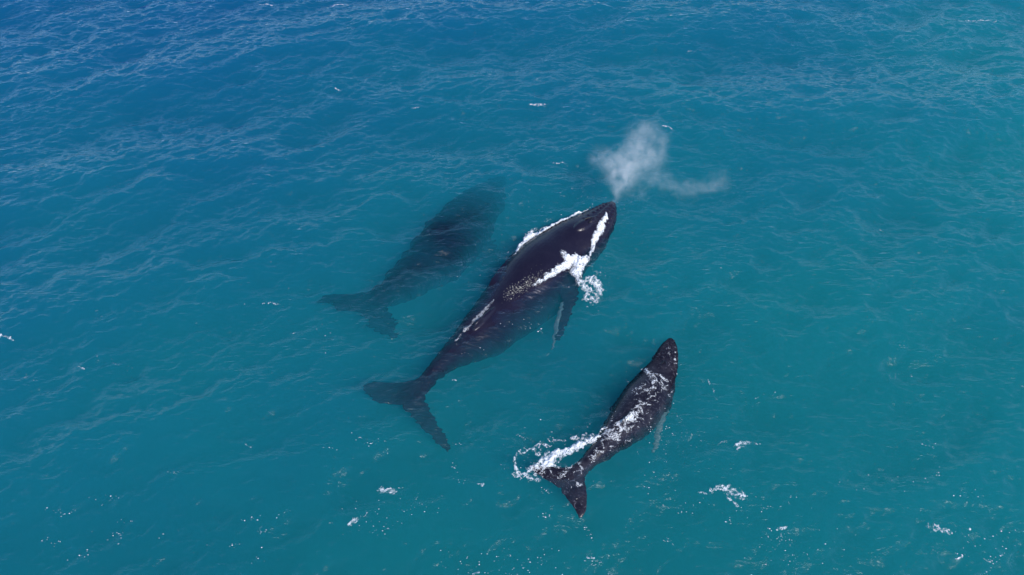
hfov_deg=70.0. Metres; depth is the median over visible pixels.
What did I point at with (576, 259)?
splash
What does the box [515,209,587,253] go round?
foam streak
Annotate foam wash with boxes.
[563,373,676,486]
[601,369,669,434]
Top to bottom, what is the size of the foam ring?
0.365 m
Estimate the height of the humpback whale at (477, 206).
2.771 m
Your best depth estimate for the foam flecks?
23.55 m
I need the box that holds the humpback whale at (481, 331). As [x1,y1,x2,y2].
[363,201,616,451]
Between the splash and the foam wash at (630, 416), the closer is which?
the foam wash at (630, 416)
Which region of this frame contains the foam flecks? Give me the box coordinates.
[26,196,1009,574]
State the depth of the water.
39.97 m
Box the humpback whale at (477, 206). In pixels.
[316,176,506,338]
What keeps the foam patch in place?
on the water
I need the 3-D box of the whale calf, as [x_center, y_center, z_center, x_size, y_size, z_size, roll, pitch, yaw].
[4.157,4.876,26.134,2.509,1.594,8.018,37,59,27]
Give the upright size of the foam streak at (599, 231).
0.425 m
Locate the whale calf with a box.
[531,338,677,517]
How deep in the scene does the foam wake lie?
24.87 m
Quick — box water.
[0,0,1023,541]
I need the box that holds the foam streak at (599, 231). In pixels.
[589,212,607,255]
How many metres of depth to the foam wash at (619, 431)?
25.20 m
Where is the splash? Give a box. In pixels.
[532,250,603,306]
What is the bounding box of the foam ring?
[513,434,596,480]
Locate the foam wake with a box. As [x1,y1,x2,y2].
[527,426,607,473]
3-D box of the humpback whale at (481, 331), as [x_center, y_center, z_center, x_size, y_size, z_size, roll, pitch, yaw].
[0.377,0.989,30.184,4.324,2.952,13.918,33,57,25]

